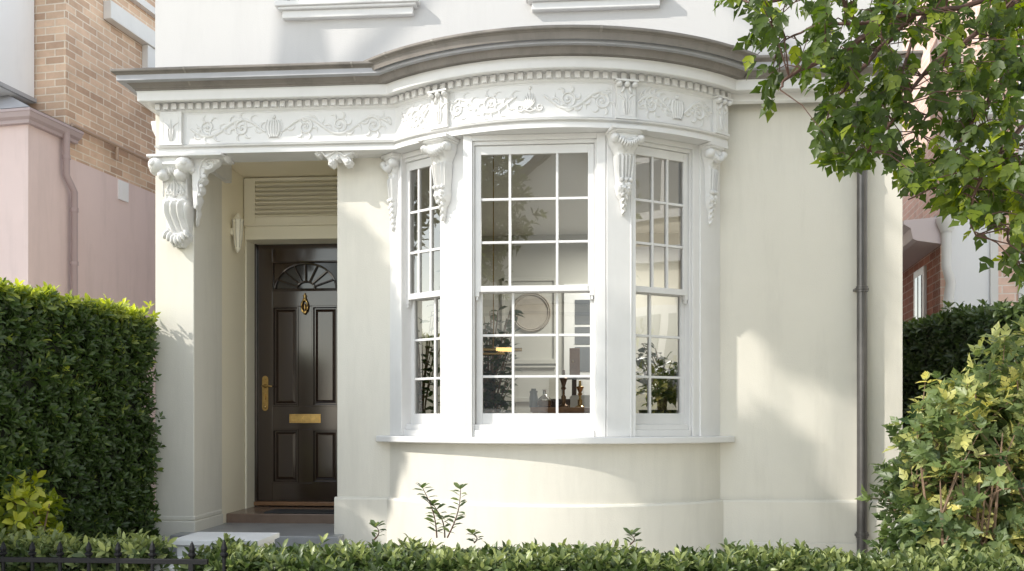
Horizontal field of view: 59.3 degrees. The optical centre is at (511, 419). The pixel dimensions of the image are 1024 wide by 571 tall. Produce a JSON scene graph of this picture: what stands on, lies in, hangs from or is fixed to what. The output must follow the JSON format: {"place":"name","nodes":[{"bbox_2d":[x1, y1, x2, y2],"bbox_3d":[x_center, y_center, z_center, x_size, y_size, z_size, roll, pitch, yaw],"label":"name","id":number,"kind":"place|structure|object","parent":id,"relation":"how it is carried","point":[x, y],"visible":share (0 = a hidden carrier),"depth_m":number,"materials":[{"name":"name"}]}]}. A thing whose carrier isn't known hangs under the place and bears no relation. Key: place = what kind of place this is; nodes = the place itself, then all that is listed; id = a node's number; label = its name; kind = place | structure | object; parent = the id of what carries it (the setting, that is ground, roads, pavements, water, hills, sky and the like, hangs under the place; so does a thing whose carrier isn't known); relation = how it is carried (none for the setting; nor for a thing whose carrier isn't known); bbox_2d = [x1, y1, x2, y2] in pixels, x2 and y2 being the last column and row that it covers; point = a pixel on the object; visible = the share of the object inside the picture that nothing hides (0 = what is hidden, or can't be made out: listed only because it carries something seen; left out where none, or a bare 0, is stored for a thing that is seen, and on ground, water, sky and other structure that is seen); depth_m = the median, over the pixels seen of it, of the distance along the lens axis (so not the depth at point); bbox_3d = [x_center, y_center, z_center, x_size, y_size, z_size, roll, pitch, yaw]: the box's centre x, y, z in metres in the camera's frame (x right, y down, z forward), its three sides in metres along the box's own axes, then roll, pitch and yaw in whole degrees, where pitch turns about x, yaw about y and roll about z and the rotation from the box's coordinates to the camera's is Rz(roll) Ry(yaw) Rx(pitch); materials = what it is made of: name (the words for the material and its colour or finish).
{"place":"outdoors","nodes":[
{"label":"outdoors","id":0,"kind":"place"},
{"bbox_2d":[0,0,155,512],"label":"pink brick house","id":1,"kind":"structure","parent":0,"point":[77,186],"depth_m":9.47,"materials":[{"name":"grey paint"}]},
{"bbox_2d":[172,532,278,555],"bbox_3d":[-1.681,0.888,5.302,0.513,0.404,0.370,0,0,4],"label":"stone pedestal","id":2,"kind":"object","parent":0,"point":[197,539],"visible":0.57,"depth_m":5.24,"materials":[{"name":"white stone"}]},
{"bbox_2d":[551,399,569,406],"bbox_3d":[0.352,-0.130,7.214,0.230,0.070,0.100,0,0,4],"label":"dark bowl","id":3,"kind":"object","parent":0,"point":[554,402],"visible":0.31,"depth_m":7.16,"materials":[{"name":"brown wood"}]},
{"bbox_2d":[567,348,589,394],"bbox_3d":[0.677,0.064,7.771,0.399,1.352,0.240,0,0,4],"label":"table lamp","id":4,"kind":"object","parent":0,"point":[574,361],"visible":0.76,"depth_m":7.68,"materials":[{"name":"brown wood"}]},
{"bbox_2d":[636,343,677,412],"bbox_3d":[1.087,-0.231,6.512,0.513,0.661,0.344,0,0,4],"label":"indoor plant","id":5,"kind":"object","parent":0,"point":[665,392],"visible":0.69,"depth_m":6.49,"materials":[{"name":"green plant"}]},
{"bbox_2d":[855,438,1020,553],"bbox_3d":[2.723,0.600,5.562,1.086,1.016,0.735,0,0,4],"label":"dark shrub","id":6,"kind":"object","parent":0,"point":[889,538],"visible":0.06,"depth_m":5.55,"materials":[{"name":"green plant"}]},
{"bbox_2d":[878,367,1023,557],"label":"variegated shrub","id":7,"kind":"object","parent":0,"point":[961,519],"visible":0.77,"depth_m":4.93,"materials":[{"name":"green plant"}]},
{"bbox_2d":[903,0,1023,321],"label":"red brick house","id":8,"kind":"structure","parent":0,"point":[941,261],"depth_m":8.58,"materials":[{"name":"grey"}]},
{"bbox_2d":[914,265,926,319],"bbox_3d":[4.233,-1.168,9.345,0.036,0.795,0.448,0,0,12],"label":"window","id":9,"kind":"structure","parent":8,"relation":"in","point":[920,276],"depth_m":9.24,"materials":[{"name":"white paint"}]},
{"bbox_2d":[944,314,1023,549],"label":"variegated shrub","id":10,"kind":"object","parent":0,"point":[1001,368],"visible":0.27,"depth_m":5.04,"materials":[{"name":"green plant"}]},
{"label":"garden bed","id":11,"kind":"structure","parent":0,"visible":0},
{"bbox_2d":[0,468,71,537],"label":"golden shrub","id":12,"kind":"object","parent":11,"relation":"on","point":[31,511],"visible":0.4,"depth_m":5.10,"materials":[{"name":"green plant"}]},
{"bbox_2d":[0,521,178,570],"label":"front hedge","id":13,"kind":"object","parent":11,"relation":"on","point":[136,545],"visible":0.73,"depth_m":4.71,"materials":[{"name":"green plant"}]},
{"bbox_2d":[0,540,227,570],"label":"iron railing","id":14,"kind":"object","parent":11,"relation":"on","point":[191,562],"visible":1,"depth_m":4.30,"materials":[{"name":"black metal"}]},
{"bbox_2d":[154,556,183,570],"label":"stone step","id":15,"kind":"object","parent":11,"relation":"on","point":[170,567],"depth_m":4.78,"materials":[{"name":"grey stone"}]},
{"bbox_2d":[173,533,1023,570],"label":"front hedge","id":16,"kind":"object","parent":11,"relation":"on","point":[413,554],"visible":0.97,"depth_m":4.44,"materials":[{"name":"green plant"}]},
{"bbox_2d":[369,520,385,539],"bbox_3d":[-0.694,0.572,4.635,0.106,0.107,0.070,0,0,21],"label":"hedge shoot","id":17,"kind":"object","parent":16,"relation":"on","point":[373,523],"visible":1,"depth_m":4.65,"materials":[{"name":"green plant"}]},
{"bbox_2d":[412,482,444,537],"bbox_3d":[-0.429,0.466,4.627,0.166,0.287,0.090,0,0,-17],"label":"hedge shoot","id":18,"kind":"object","parent":16,"relation":"on","point":[423,485],"visible":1,"depth_m":4.63,"materials":[{"name":"green plant"}]},
{"bbox_2d":[424,498,454,537],"bbox_3d":[-0.374,0.507,4.634,0.156,0.209,0.090,0,0,4],"label":"hedge shoot","id":19,"kind":"object","parent":16,"relation":"on","point":[433,503],"visible":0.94,"depth_m":4.64,"materials":[{"name":"green plant"}]},
{"bbox_2d":[442,482,466,537],"bbox_3d":[-0.290,0.461,4.568,0.141,0.285,0.095,0,0,4],"label":"hedge shoot","id":20,"kind":"object","parent":16,"relation":"on","point":[457,485],"visible":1,"depth_m":4.57,"materials":[{"name":"green plant"}]},
{"bbox_2d":[465,529,483,542],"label":"hedge shoot","id":21,"kind":"object","parent":16,"relation":"on","point":[472,531],"visible":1,"depth_m":4.60,"materials":[{"name":"green plant"}]},
{"bbox_2d":[623,528,642,544],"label":"hedge shoot","id":22,"kind":"object","parent":16,"relation":"on","point":[630,532],"visible":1,"depth_m":4.55,"materials":[{"name":"green plant"}]},
{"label":"ground","id":23,"kind":"structure","parent":0,"visible":0},
{"bbox_2d":[0,277,165,543],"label":"tall hedge","id":24,"kind":"object","parent":23,"relation":"on","point":[79,426],"visible":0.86,"depth_m":5.74,"materials":[{"name":"green plant"}]},
{"bbox_2d":[110,0,922,555],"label":"rendered house","id":25,"kind":"structure","parent":23,"relation":"on","point":[616,184],"depth_m":6.28,"materials":[{"name":"white paint"}]},
{"bbox_2d":[230,213,243,251],"bbox_3d":[-2.227,-1.513,7.296,0.104,0.321,0.092,0,0,27],"label":"wall lamp","id":26,"kind":"object","parent":25,"relation":"attached to","point":[236,231],"visible":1,"depth_m":7.27,"materials":[{"name":"beige paint"}]},
{"bbox_2d":[258,244,336,500],"bbox_3d":[-1.788,-0.413,7.772,0.843,2.236,0.105,0,0,4],"label":"front door","id":27,"kind":"structure","parent":25,"relation":"in","point":[297,283],"depth_m":7.79,"materials":[{"name":"brown wood"}]},
{"bbox_2d":[264,509,333,513],"bbox_3d":[-1.617,0.744,7.290,0.718,0.012,0.250,0,0,4],"label":"doormat","id":28,"kind":"object","parent":25,"relation":"on","point":[302,511],"visible":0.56,"depth_m":7.23,"materials":[{"name":"grey fabric"}]},
{"bbox_2d":[274,0,419,20],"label":"window","id":29,"kind":"structure","parent":25,"relation":"in","point":[292,10],"depth_m":6.45,"materials":[{"name":"white paint"}]},
{"bbox_2d":[403,149,439,435],"bbox_3d":[-0.583,-0.888,6.330,0.530,2.004,0.145,0,0,39],"label":"window","id":30,"kind":"structure","parent":25,"relation":"in","point":[421,424],"depth_m":6.35,"materials":[{"name":"white paint"}]},
{"bbox_2d":[416,270,439,413],"bbox_3d":[-0.682,-0.200,6.942,0.474,1.881,0.339,0,0,-22],"label":"indoor plant","id":31,"kind":"object","parent":25,"relation":"on","point":[422,389],"visible":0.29,"depth_m":6.91,"materials":[{"name":"green plant"}]},
{"bbox_2d":[483,156,521,354],"bbox_3d":[-0.106,-1.200,6.299,0.351,1.500,0.043,0,0,4],"label":"pendant lamp","id":32,"kind":"object","parent":25,"relation":"hanging from","point":[486,351],"visible":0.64,"depth_m":6.30,"materials":[{"name":"gold metal"}]},
{"bbox_2d":[483,306,524,412],"bbox_3d":[-0.137,-0.055,6.803,0.476,1.591,0.348,0,0,4],"label":"indoor plant","id":33,"kind":"object","parent":25,"relation":"on","point":[491,398],"visible":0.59,"depth_m":6.79,"materials":[{"name":"green plant"}]},
{"bbox_2d":[511,293,550,331],"bbox_3d":[0.203,-1.135,9.494,0.421,0.421,0.035,0,0,4],"label":"round wall plaque","id":34,"kind":"object","parent":25,"relation":"attached to","point":[535,308],"visible":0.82,"depth_m":9.50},
{"bbox_2d":[463,132,605,436],"bbox_3d":[0.151,-0.888,6.023,0.944,2.004,0.145,0,0,4],"label":"window","id":35,"kind":"structure","parent":25,"relation":"in","point":[476,423],"depth_m":5.98,"materials":[{"name":"white paint"}]},
{"bbox_2d":[530,407,589,412],"bbox_3d":[0.476,0.322,7.160,0.633,0.835,0.550,0,0,4],"label":"wooden desk","id":36,"kind":"object","parent":25,"relation":"on","point":[561,409],"visible":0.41,"depth_m":6.90,"materials":[{"name":"brown wood"}]},
{"bbox_2d":[529,389,537,407],"bbox_3d":[0.171,-0.170,7.107,0.070,0.150,0.070,0,0,4],"label":"glass flask","id":37,"kind":"object","parent":36,"relation":"on","point":[533,397],"visible":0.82,"depth_m":7.08,"materials":[{"name":"grey glass"}]},
{"bbox_2d":[537,390,551,406],"bbox_3d":[0.254,-0.165,7.051,0.116,0.140,0.116,0,0,4],"label":"glass bottle","id":38,"kind":"object","parent":36,"relation":"on","point":[544,400],"visible":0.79,"depth_m":7.01,"materials":[{"name":"grey"}]},
{"bbox_2d":[559,369,568,406],"bbox_3d":[0.404,-0.245,7.040,0.080,0.300,0.080,0,0,4],"label":"candlestick","id":39,"kind":"object","parent":36,"relation":"on","point":[563,396],"visible":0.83,"depth_m":7.02,"materials":[{"name":"brown wood"}]},
{"bbox_2d":[575,381,584,406],"bbox_3d":[0.546,-0.205,7.229,0.080,0.220,0.080,0,0,4],"label":"candlestick","id":40,"kind":"object","parent":36,"relation":"on","point":[579,388],"visible":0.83,"depth_m":7.21,"materials":[{"name":"gold metal"}]},
{"bbox_2d":[564,284,589,398],"bbox_3d":[0.764,-0.342,9.441,0.439,2.164,0.056,0,0,4],"label":"inner door","id":41,"kind":"structure","parent":25,"relation":"in","point":[576,305],"depth_m":9.42,"materials":[{"name":"white paint"}]},
{"bbox_2d":[570,395,589,406],"bbox_3d":[0.621,0.265,7.600,0.540,0.950,0.350,0,0,4],"label":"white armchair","id":42,"kind":"object","parent":25,"relation":"on","point":[575,398],"visible":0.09,"depth_m":7.67,"materials":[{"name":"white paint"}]},
{"bbox_2d":[526,0,659,12],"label":"window","id":43,"kind":"structure","parent":25,"relation":"in","point":[537,5],"depth_m":6.34,"materials":[{"name":"white paint"}]},
{"bbox_2d":[630,136,698,436],"bbox_3d":[1.034,-0.888,6.146,0.634,2.004,0.145,0,0,-27],"label":"window","id":44,"kind":"structure","parent":25,"relation":"in","point":[685,422],"depth_m":6.18,"materials":[{"name":"white paint"}]},
{"bbox_2d":[713,0,1023,293],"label":"maple tree","id":45,"kind":"object","parent":23,"relation":"on","point":[994,175],"visible":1,"depth_m":4.10,"materials":[{"name":"green plant"}]},
{"bbox_2d":[903,293,1023,451],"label":"back hedge","id":46,"kind":"object","parent":23,"relation":"on","point":[941,340],"visible":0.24,"depth_m":7.27,"materials":[{"name":"green plant"}]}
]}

